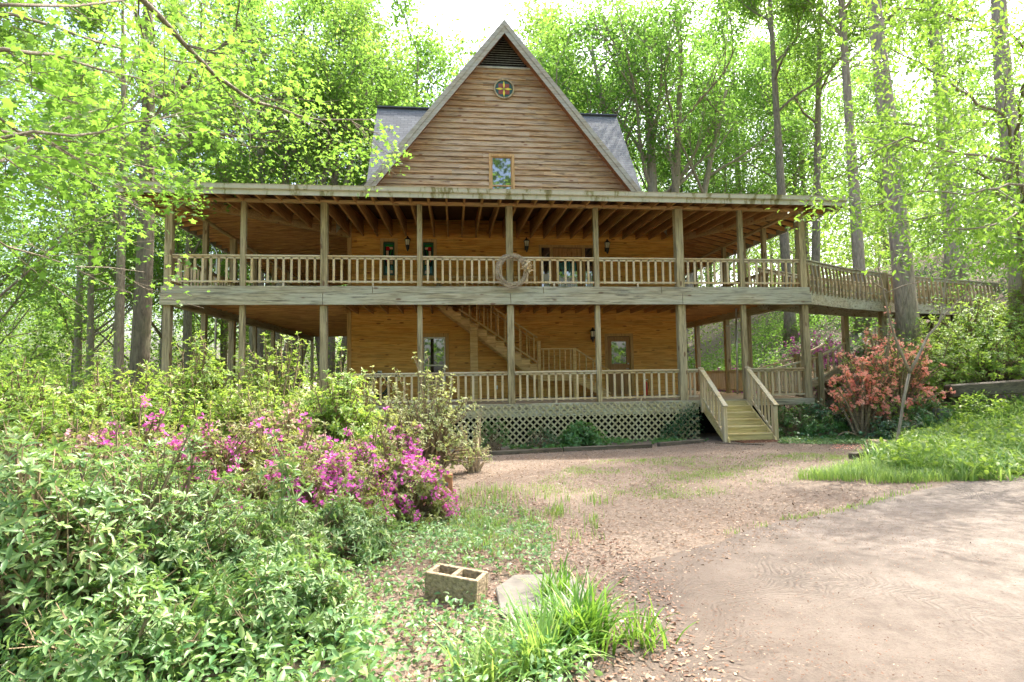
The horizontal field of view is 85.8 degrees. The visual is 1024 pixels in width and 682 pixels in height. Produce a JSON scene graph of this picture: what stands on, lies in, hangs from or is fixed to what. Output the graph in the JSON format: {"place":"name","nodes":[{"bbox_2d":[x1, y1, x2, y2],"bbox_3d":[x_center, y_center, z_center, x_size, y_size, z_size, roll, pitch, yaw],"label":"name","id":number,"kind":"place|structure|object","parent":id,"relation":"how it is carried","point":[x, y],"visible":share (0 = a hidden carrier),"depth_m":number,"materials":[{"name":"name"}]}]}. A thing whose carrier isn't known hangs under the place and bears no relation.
{"place":"outdoors","nodes":[
{"label":"outdoors","id":0,"kind":"place"},
{"bbox_2d":[0,0,1023,387],"label":"sky","id":1,"kind":"structure","parent":0,"point":[493,12],"materials":[{"name":"white"}]},
{"bbox_2d":[1,237,1023,681],"bbox_3d":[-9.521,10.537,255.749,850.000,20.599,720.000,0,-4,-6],"label":"ground","id":2,"kind":"structure","parent":0,"point":[777,489],"depth_m":7.35,"materials":[{"name":"brown soil"}]},
{"bbox_2d":[0,352,77,413],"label":"leafy shrub","id":3,"kind":"object","parent":2,"relation":"on","point":[20,385],"visible":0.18,"depth_m":10.04,"materials":[{"name":"green plant"}]},
{"bbox_2d":[0,195,85,344],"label":"woodland tree","id":4,"kind":"object","parent":2,"relation":"on","point":[13,317],"visible":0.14,"depth_m":54.11,"materials":[{"name":"green plant"}]},
{"bbox_2d":[0,123,102,374],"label":"woodland tree","id":5,"kind":"object","parent":2,"relation":"on","point":[8,294],"visible":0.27,"depth_m":44.84,"materials":[{"name":"green plant"}]},
{"bbox_2d":[0,414,103,537],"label":"glossy shrub","id":6,"kind":"object","parent":2,"relation":"on","point":[13,445],"visible":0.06,"depth_m":4.32,"materials":[{"name":"green plant"}]},
{"bbox_2d":[0,366,112,454],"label":"leafy shrub","id":7,"kind":"object","parent":2,"relation":"on","point":[33,394],"visible":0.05,"depth_m":7.70,"materials":[{"name":"green plant"}]},
{"bbox_2d":[0,389,118,460],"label":"leafy shrub","id":8,"kind":"object","parent":2,"relation":"on","point":[61,428],"visible":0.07,"depth_m":6.94,"materials":[{"name":"green plant"}]},
{"bbox_2d":[0,11,127,380],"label":"woodland tree","id":9,"kind":"object","parent":2,"relation":"on","point":[28,275],"visible":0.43,"depth_m":28.80,"materials":[{"name":"green plant"}]},
{"bbox_2d":[11,216,131,387],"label":"woodland tree","id":10,"kind":"object","parent":2,"relation":"on","point":[99,318],"visible":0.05,"depth_m":56.12,"materials":[{"name":"green plant"}]},
{"bbox_2d":[20,416,130,479],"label":"azalea bush","id":11,"kind":"object","parent":2,"relation":"on","point":[86,440],"visible":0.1,"depth_m":5.78,"materials":[{"name":"green plant"}]},
{"bbox_2d":[0,61,179,393],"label":"woodland tree","id":12,"kind":"object","parent":2,"relation":"on","point":[60,305],"visible":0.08,"depth_m":43.77,"materials":[{"name":"green plant"}]},
{"bbox_2d":[0,412,189,679],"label":"glossy shrub","id":13,"kind":"object","parent":2,"relation":"on","point":[61,553],"visible":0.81,"depth_m":2.87,"materials":[{"name":"green plant"}]},
{"bbox_2d":[0,37,201,390],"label":"woodland tree","id":14,"kind":"object","parent":2,"relation":"on","point":[90,317],"visible":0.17,"depth_m":33.21,"materials":[{"name":"green plant"}]},
{"bbox_2d":[0,0,217,296],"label":"tall tree","id":15,"kind":"object","parent":2,"relation":"on","point":[4,32],"visible":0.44,"depth_m":19.89,"materials":[{"name":"green plant"}]},
{"bbox_2d":[50,345,168,427],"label":"leafy shrub","id":16,"kind":"object","parent":2,"relation":"on","point":[94,385],"visible":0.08,"depth_m":8.90,"materials":[{"name":"green plant"}]},
{"bbox_2d":[0,21,223,414],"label":"woodland tree","id":17,"kind":"object","parent":2,"relation":"on","point":[77,344],"visible":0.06,"depth_m":42.06,"materials":[{"name":"green plant"}]},
{"bbox_2d":[0,565,225,681],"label":"glossy shrub","id":18,"kind":"object","parent":2,"relation":"on","point":[97,640],"visible":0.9,"depth_m":2.65,"materials":[{"name":"green plant"}]},
{"bbox_2d":[50,404,194,517],"bbox_3d":[-3.501,1.301,4.986,1.537,1.473,1.373,-2,-4,12],"label":"glossy shrub","id":19,"kind":"object","parent":2,"relation":"on","point":[127,449],"visible":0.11,"depth_m":4.98,"materials":[{"name":"green plant"}]},
{"bbox_2d":[16,112,239,374],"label":"woodland tree","id":20,"kind":"object","parent":2,"relation":"on","point":[103,303],"visible":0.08,"depth_m":40.35,"materials":[{"name":"green plant"}]},
{"bbox_2d":[0,0,267,415],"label":"tall tree","id":21,"kind":"object","parent":2,"relation":"on","point":[119,324],"visible":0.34,"depth_m":26.29,"materials":[{"name":"green plant"}]},
{"bbox_2d":[0,0,280,387],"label":"woodland tree","id":22,"kind":"object","parent":2,"relation":"on","point":[159,333],"visible":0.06,"depth_m":39.34,"materials":[{"name":"green plant"}]},
{"bbox_2d":[84,394,224,488],"bbox_3d":[-4.108,1.370,6.346,1.933,1.535,1.819,-2,-4,22],"label":"azalea bush","id":23,"kind":"object","parent":2,"relation":"on","point":[150,436],"visible":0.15,"depth_m":6.19,"materials":[{"name":"pink plant"}]},
{"bbox_2d":[101,370,214,458],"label":"leafy shrub","id":24,"kind":"object","parent":2,"relation":"on","point":[155,409],"visible":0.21,"depth_m":7.63,"materials":[{"name":"green plant"}]},
{"bbox_2d":[72,408,261,608],"bbox_3d":[-2.408,1.178,3.764,1.340,1.412,1.282,0,-4,-6],"label":"glossy shrub","id":25,"kind":"object","parent":2,"relation":"on","point":[176,541],"visible":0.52,"depth_m":3.69,"materials":[{"name":"green plant"}]},
{"bbox_2d":[111,0,257,378],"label":"tall tree","id":26,"kind":"object","parent":2,"relation":"on","point":[187,324],"visible":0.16,"depth_m":35.52,"materials":[{"name":"green plant"}]},
{"bbox_2d":[35,0,343,400],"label":"tall tree","id":27,"kind":"object","parent":2,"relation":"on","point":[140,347],"visible":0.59,"depth_m":20.10,"materials":[{"name":"green plant"}]},
{"bbox_2d":[135,330,250,433],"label":"leafy shrub","id":28,"kind":"object","parent":2,"relation":"on","point":[207,385],"visible":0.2,"depth_m":8.84,"materials":[{"name":"green plant"}]},
{"bbox_2d":[0,556,408,681],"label":"foliage","id":29,"kind":"object","parent":2,"relation":"on","point":[356,638],"visible":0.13,"depth_m":2.67,"materials":[{"name":"green plant"}]},
{"bbox_2d":[0,0,413,331],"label":"sweetgum tree","id":30,"kind":"object","parent":2,"relation":"on","point":[103,148],"visible":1,"depth_m":7.36,"materials":[{"name":"green plant"}]},
{"bbox_2d":[150,401,287,491],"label":"azalea bush","id":31,"kind":"object","parent":2,"relation":"on","point":[228,461],"visible":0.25,"depth_m":6.17,"materials":[{"name":"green plant"}]},
{"bbox_2d":[196,361,305,458],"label":"leafy shrub","id":32,"kind":"object","parent":2,"relation":"on","point":[229,413],"visible":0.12,"depth_m":7.98,"materials":[{"name":"green plant"}]},
{"bbox_2d":[191,451,315,532],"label":"azalea bush","id":33,"kind":"object","parent":2,"relation":"on","point":[247,487],"visible":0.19,"depth_m":5.50,"materials":[{"name":"green plant"}]},
{"bbox_2d":[167,499,341,606],"bbox_3d":[-1.853,1.528,3.858,1.316,0.751,1.121,-2,-4,12],"label":"glossy shrub","id":34,"kind":"object","parent":2,"relation":"on","point":[252,544],"visible":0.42,"depth_m":3.74,"materials":[{"name":"green plant"}]},
{"bbox_2d":[188,481,347,570],"bbox_3d":[-2.045,1.572,4.455,1.386,0.846,1.554,0,-4,-6],"label":"glossy shrub","id":35,"kind":"object","parent":2,"relation":"on","point":[305,528],"visible":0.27,"depth_m":4.41,"materials":[{"name":"green plant"}]},
{"bbox_2d":[225,331,324,433],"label":"leafy shrub","id":36,"kind":"object","parent":2,"relation":"on","point":[286,378],"visible":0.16,"depth_m":9.37,"materials":[{"name":"green plant"}]},
{"bbox_2d":[132,0,419,391],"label":"maple tree","id":37,"kind":"object","parent":2,"relation":"on","point":[280,150],"visible":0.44,"depth_m":33.22,"materials":[{"name":"green plant"}]},
{"bbox_2d":[175,538,378,681],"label":"glossy shrub","id":38,"kind":"object","parent":2,"relation":"on","point":[302,584],"visible":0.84,"depth_m":3.09,"materials":[{"name":"green plant"}]},
{"bbox_2d":[255,430,313,535],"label":"shrub shoot","id":39,"kind":"object","parent":2,"relation":"on","point":[287,481],"visible":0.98,"depth_m":4.26,"materials":[{"name":"green plant"}]},
{"bbox_2d":[223,384,352,477],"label":"azalea bush","id":40,"kind":"object","parent":2,"relation":"on","point":[290,422],"visible":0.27,"depth_m":7.26,"materials":[{"name":"green plant"}]},
{"bbox_2d":[226,412,355,496],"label":"azalea bush","id":41,"kind":"object","parent":2,"relation":"on","point":[321,459],"visible":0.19,"depth_m":6.23,"materials":[{"name":"pink plant"}]},
{"bbox_2d":[156,0,443,391],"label":"maple tree","id":42,"kind":"object","parent":2,"relation":"on","point":[333,175],"visible":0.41,"depth_m":33.39,"materials":[{"name":"green plant"}]},
{"bbox_2d":[17,498,602,681],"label":"vinca ground cover","id":43,"kind":"object","parent":2,"relation":"on","point":[559,677],"visible":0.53,"depth_m":3.53,"materials":[{"name":"green plant"}]},
{"bbox_2d":[286,347,388,465],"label":"leafy shrub","id":44,"kind":"object","parent":2,"relation":"on","point":[337,414],"visible":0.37,"depth_m":8.34,"materials":[{"name":"green plant"}]},
{"bbox_2d":[264,489,411,571],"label":"glossy shrub","id":45,"kind":"object","parent":2,"relation":"on","point":[375,526],"visible":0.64,"depth_m":4.81,"materials":[{"name":"green plant"}]},
{"bbox_2d":[242,0,435,183],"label":"woodland tree","id":46,"kind":"object","parent":2,"relation":"on","point":[393,45],"visible":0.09,"depth_m":41.90,"materials":[{"name":"green plant"}]},
{"bbox_2d":[271,441,410,535],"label":"azalea bush","id":47,"kind":"object","parent":2,"relation":"on","point":[320,479],"visible":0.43,"depth_m":5.66,"materials":[{"name":"pink plant"}]},
{"bbox_2d":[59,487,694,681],"bbox_3d":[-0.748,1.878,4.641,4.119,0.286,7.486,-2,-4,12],"label":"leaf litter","id":48,"kind":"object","parent":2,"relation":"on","point":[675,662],"visible":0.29,"depth_m":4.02,"materials":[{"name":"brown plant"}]},
{"bbox_2d":[282,0,483,181],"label":"woodland tree","id":49,"kind":"object","parent":2,"relation":"on","point":[433,47],"visible":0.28,"depth_m":39.09,"materials":[{"name":"green plant"}]},
{"bbox_2d":[328,406,441,505],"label":"azalea bush","id":50,"kind":"object","parent":2,"relation":"on","point":[394,439],"visible":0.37,"depth_m":6.90,"materials":[{"name":"pink plant"}]},
{"bbox_2d":[367,450,462,532],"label":"azalea bush","id":51,"kind":"object","parent":2,"relation":"on","point":[426,487],"visible":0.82,"depth_m":6.14,"materials":[{"name":"pink plant"}]},
{"bbox_2d":[375,351,488,474],"bbox_3d":[-1.558,1.348,10.140,2.216,2.353,1.673,0,-4,-6],"label":"budding shrub","id":52,"kind":"object","parent":2,"relation":"on","point":[438,429],"visible":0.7,"depth_m":10.00,"materials":[{"name":"green plant"}]},
{"bbox_2d":[424,563,487,608],"bbox_3d":[-0.393,1.733,3.896,0.410,0.220,0.200,-2,-4,20],"label":"cinder block","id":53,"kind":"object","parent":2,"relation":"on","point":[458,582],"depth_m":3.83,"materials":[{"name":"concrete"}]},
{"bbox_2d":[110,19,848,446],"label":"timber house","id":54,"kind":"structure","parent":2,"relation":"on","point":[506,143],"depth_m":18.96,"materials":[{"name":"brown wood"}]},
{"bbox_2d":[423,333,448,388],"bbox_3d":[-2.756,0.722,19.605,1.020,1.980,0.115,0,-4,-6],"label":"door","id":55,"kind":"structure","parent":54,"relation":"in","point":[435,344],"depth_m":19.61,"materials":[{"name":"brown wood"}]},
{"bbox_2d":[489,154,514,188],"bbox_3d":[-0.378,-6.049,20.283,0.940,1.670,0.125,0,-4,-6],"label":"window","id":56,"kind":"structure","parent":54,"relation":"in","point":[501,166],"depth_m":20.29,"materials":[{"name":"brown wood"}]},
{"bbox_2d":[539,245,593,286],"bbox_3d":[2.042,-2.426,20.308,2.100,2.230,0.105,0,-4,-6],"label":"front door","id":57,"kind":"structure","parent":54,"relation":"in","point":[544,250],"depth_m":20.33,"materials":[{"name":"brown wood"}]},
{"bbox_2d":[604,334,634,394],"bbox_3d":[3.955,0.862,20.289,1.070,2.270,0.147,0,-4,-6],"label":"basement door","id":58,"kind":"structure","parent":54,"relation":"in","point":[619,355],"depth_m":20.30,"materials":[{"name":"brown wood"}]},
{"bbox_2d":[421,607,541,681],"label":"strap leaf clump","id":59,"kind":"object","parent":2,"relation":"on","point":[482,662],"visible":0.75,"depth_m":2.76,"materials":[{"name":"green plant"}]},
{"bbox_2d":[0,175,991,398],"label":"undergrowth","id":60,"kind":"object","parent":2,"relation":"on","point":[41,348],"visible":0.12,"depth_m":39.01,"materials":[{"name":"green plant"}]},
{"bbox_2d":[0,73,1023,403],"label":"woods","id":61,"kind":"object","parent":2,"relation":"on","point":[866,247],"visible":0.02,"depth_m":70.28,"materials":[{"name":"green plant"}]},
{"bbox_2d":[431,481,612,565],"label":"lawn grass","id":62,"kind":"structure","parent":2,"relation":"on","point":[514,488],"depth_m":6.29,"materials":[{"name":"green plant"}]},
{"bbox_2d":[436,0,616,112],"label":"woodland tree","id":63,"kind":"object","parent":2,"relation":"on","point":[530,27],"visible":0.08,"depth_m":38.26,"materials":[{"name":"green plant"}]},
{"bbox_2d":[458,579,612,681],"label":"strap leaf clump","id":64,"kind":"object","parent":2,"relation":"on","point":[534,644],"visible":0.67,"depth_m":2.84,"materials":[{"name":"green plant"}]},
{"bbox_2d":[496,574,585,618],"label":"stone slab","id":65,"kind":"structure","parent":2,"relation":"on","point":[514,584],"depth_m":3.95,"materials":[{"name":"beige stone"}]},
{"bbox_2d":[518,552,595,599],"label":"strap leaf clump","id":66,"kind":"object","parent":2,"relation":"on","point":[561,582],"visible":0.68,"depth_m":3.90,"materials":[{"name":"green plant"}]},
{"bbox_2d":[176,439,940,681],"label":"leaf litter","id":67,"kind":"object","parent":2,"relation":"on","point":[632,662],"visible":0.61,"depth_m":6.59,"materials":[{"name":"brown plant"}]},
{"bbox_2d":[556,420,608,446],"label":"lattice bush","id":68,"kind":"object","parent":2,"relation":"on","point":[578,435],"visible":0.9,"depth_m":14.43,"materials":[{"name":"green plant"}]},
{"bbox_2d":[417,0,838,334],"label":"maple tree","id":69,"kind":"object","parent":2,"relation":"on","point":[626,65],"visible":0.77,"depth_m":35.30,"materials":[{"name":"green plant"}]},
{"bbox_2d":[591,0,785,274],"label":"woodland tree","id":70,"kind":"object","parent":2,"relation":"on","point":[699,50],"visible":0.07,"depth_m":45.71,"materials":[{"name":"green plant"}]},
{"bbox_2d":[634,75,746,351],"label":"woodland tree","id":71,"kind":"object","parent":2,"relation":"on","point":[689,182],"visible":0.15,"depth_m":45.08,"materials":[{"name":"green plant"}]},
{"bbox_2d":[525,451,869,501],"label":"lawn grass","id":72,"kind":"structure","parent":2,"relation":"on","point":[698,474],"depth_m":9.51,"materials":[{"name":"green plant"}]},
{"bbox_2d":[682,80,811,281],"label":"woodland tree","id":73,"kind":"object","parent":2,"relation":"on","point":[748,176],"visible":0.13,"depth_m":50.64,"materials":[{"name":"green plant"}]},
{"bbox_2d":[637,0,872,279],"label":"woodland tree","id":74,"kind":"object","parent":2,"relation":"on","point":[705,26],"visible":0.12,"depth_m":53.75,"materials":[{"name":"green plant"}]},
{"bbox_2d":[664,6,901,257],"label":"woodland tree","id":75,"kind":"object","parent":2,"relation":"on","point":[760,95],"visible":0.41,"depth_m":41.11,"materials":[{"name":"green plant"}]},
{"bbox_2d":[696,0,898,346],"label":"tall tree","id":76,"kind":"object","parent":2,"relation":"on","point":[751,11],"visible":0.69,"depth_m":30.73,"materials":[{"name":"green plant"}]},
{"bbox_2d":[755,338,849,410],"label":"garden ramp","id":77,"kind":"structure","parent":2,"relation":"on","point":[821,376],"depth_m":18.98,"materials":[{"name":"brown wood"}]},
{"bbox_2d":[732,29,876,286],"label":"woodland tree","id":78,"kind":"object","parent":2,"relation":"on","point":[811,162],"visible":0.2,"depth_m":47.38,"materials":[{"name":"green plant"}]},
{"bbox_2d":[726,33,882,257],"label":"woodland tree","id":79,"kind":"object","parent":2,"relation":"on","point":[835,213],"visible":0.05,"depth_m":52.71,"materials":[{"name":"green plant"}]},
{"bbox_2d":[733,1,924,283],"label":"woodland tree","id":80,"kind":"object","parent":2,"relation":"on","point":[825,120],"visible":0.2,"depth_m":48.64,"materials":[{"name":"green plant"}]},
{"bbox_2d":[756,0,922,332],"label":"tall tree","id":81,"kind":"object","parent":2,"relation":"on","point":[858,255],"visible":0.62,"depth_m":26.88,"materials":[{"name":"grey plant"}]},
{"bbox_2d":[687,225,1007,391],"bbox_3d":[21.834,-2.989,25.671,24.264,11.259,23.240,0,-4,-6],"label":"hillside growth","id":82,"kind":"object","parent":2,"relation":"on","point":[768,337],"visible":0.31,"depth_m":29.58,"materials":[{"name":"green plant"}]},
{"bbox_2d":[757,0,950,320],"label":"tall tree","id":83,"kind":"object","parent":2,"relation":"on","point":[815,253],"visible":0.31,"depth_m":33.55,"materials":[{"name":"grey plant"}]},
{"bbox_2d":[688,244,1023,440],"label":"ivy ground cover","id":84,"kind":"object","parent":2,"relation":"on","point":[848,436],"visible":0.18,"depth_m":23.98,"materials":[{"name":"green plant"}]},
{"bbox_2d":[828,353,903,437],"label":"red azalea","id":85,"kind":"object","parent":2,"relation":"on","point":[863,414],"visible":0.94,"depth_m":14.24,"materials":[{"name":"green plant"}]},
{"bbox_2d":[758,259,1004,352],"bbox_3d":[13.853,-0.316,20.238,12.532,4.073,2.205,1,-4,-26],"label":"footbridge","id":86,"kind":"object","parent":2,"relation":"on","point":[847,304],"visible":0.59,"depth_m":19.29,"materials":[{"name":"brown wood"}]},
{"bbox_2d":[793,455,977,484],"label":"grass","id":87,"kind":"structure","parent":2,"relation":"on","point":[855,469],"depth_m":8.18,"materials":[{"name":"green plant"}]},
{"bbox_2d":[790,32,984,262],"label":"woodland tree","id":88,"kind":"object","parent":2,"relation":"on","point":[864,114],"visible":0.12,"depth_m":59.16,"materials":[{"name":"green plant"}]},
{"bbox_2d":[828,306,956,433],"bbox_3d":[10.015,0.775,14.871,3.310,3.444,2.251,0,-4,-6],"label":"red azalea","id":89,"kind":"object","parent":2,"relation":"on","point":[880,363],"visible":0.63,"depth_m":14.52,"materials":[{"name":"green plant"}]},
{"bbox_2d":[817,0,970,297],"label":"tall tree","id":90,"kind":"object","parent":2,"relation":"on","point":[960,274],"visible":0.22,"depth_m":24.65,"materials":[{"name":"grey plant"}]},
{"bbox_2d":[766,0,1023,348],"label":"beech tree","id":91,"kind":"object","parent":2,"relation":"on","point":[1008,118],"visible":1,"depth_m":10.62,"materials":[{"name":"green plant"}]},
{"bbox_2d":[866,0,923,353],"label":"oak tree","id":92,"kind":"object","parent":2,"relation":"on","point":[906,303],"visible":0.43,"depth_m":18.84,"materials":[{"name":"grey plant"}]},
{"bbox_2d":[843,238,991,440],"bbox_3d":[8.986,0.043,12.075,4.554,4.794,0.928,1,-4,-22],"label":"forked sapling","id":93,"kind":"object","parent":2,"relation":"on","point":[910,369],"visible":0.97,"depth_m":12.19,"materials":[{"name":"grey plant"}]},
{"bbox_2d":[831,0,1023,195],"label":"woodland tree","id":94,"kind":"object","parent":2,"relation":"on","point":[961,76],"visible":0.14,"depth_m":38.18,"materials":[{"name":"green plant"}]},
{"bbox_2d":[857,389,1023,480],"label":"ground cover plants","id":95,"kind":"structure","parent":2,"relation":"on","point":[940,460],"depth_m":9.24,"materials":[{"name":"green plant"}]},
{"bbox_2d":[901,331,994,399],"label":"bank shrub","id":96,"kind":"object","parent":2,"relation":"on","point":[942,374],"visible":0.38,"depth_m":15.21,"materials":[{"name":"green plant"}]},
{"bbox_2d":[905,292,1023,363],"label":"bank shrub","id":97,"kind":"object","parent":2,"relation":"on","point":[964,320],"visible":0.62,"depth_m":16.42,"materials":[{"name":"green plant"}]},
{"bbox_2d":[918,317,1023,381],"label":"bank shrub","id":98,"kind":"object","parent":2,"relation":"on","point":[996,360],"visible":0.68,"depth_m":15.07,"materials":[{"name":"green plant"}]},
{"bbox_2d":[944,379,1023,397],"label":"railroad tie","id":99,"kind":"object","parent":2,"relation":"on","point":[1007,386],"visible":0.81,"depth_m":14.26,"materials":[{"name":"grey wood"}]},
{"bbox_2d":[962,283,1023,338],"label":"bank shrub","id":100,"kind":"object","parent":2,"relation":"on","point":[1002,313],"visible":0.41,"depth_m":16.53,"materials":[{"name":"green plant"}]},
{"bbox_2d":[514,477,1023,681],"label":"driveway","id":101,"kind":"structure","parent":0,"point":[958,600],"depth_m":3.73,"materials":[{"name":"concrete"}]},
{"bbox_2d":[506,563,654,661],"bbox_3d":[0.379,1.538,3.142,0.849,0.452,0.818,0,-4,-6],"label":"strap leaf clump","id":102,"kind":"object","parent":101,"relation":"on","point":[589,617],"visible":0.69,"depth_m":3.12,"materials":[{"name":"green plant"}]},
{"bbox_2d":[599,592,697,657],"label":"strap leaf clump","id":103,"kind":"object","parent":101,"relation":"on","point":[648,626],"visible":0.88,"depth_m":3.13,"materials":[{"name":"green plant"}]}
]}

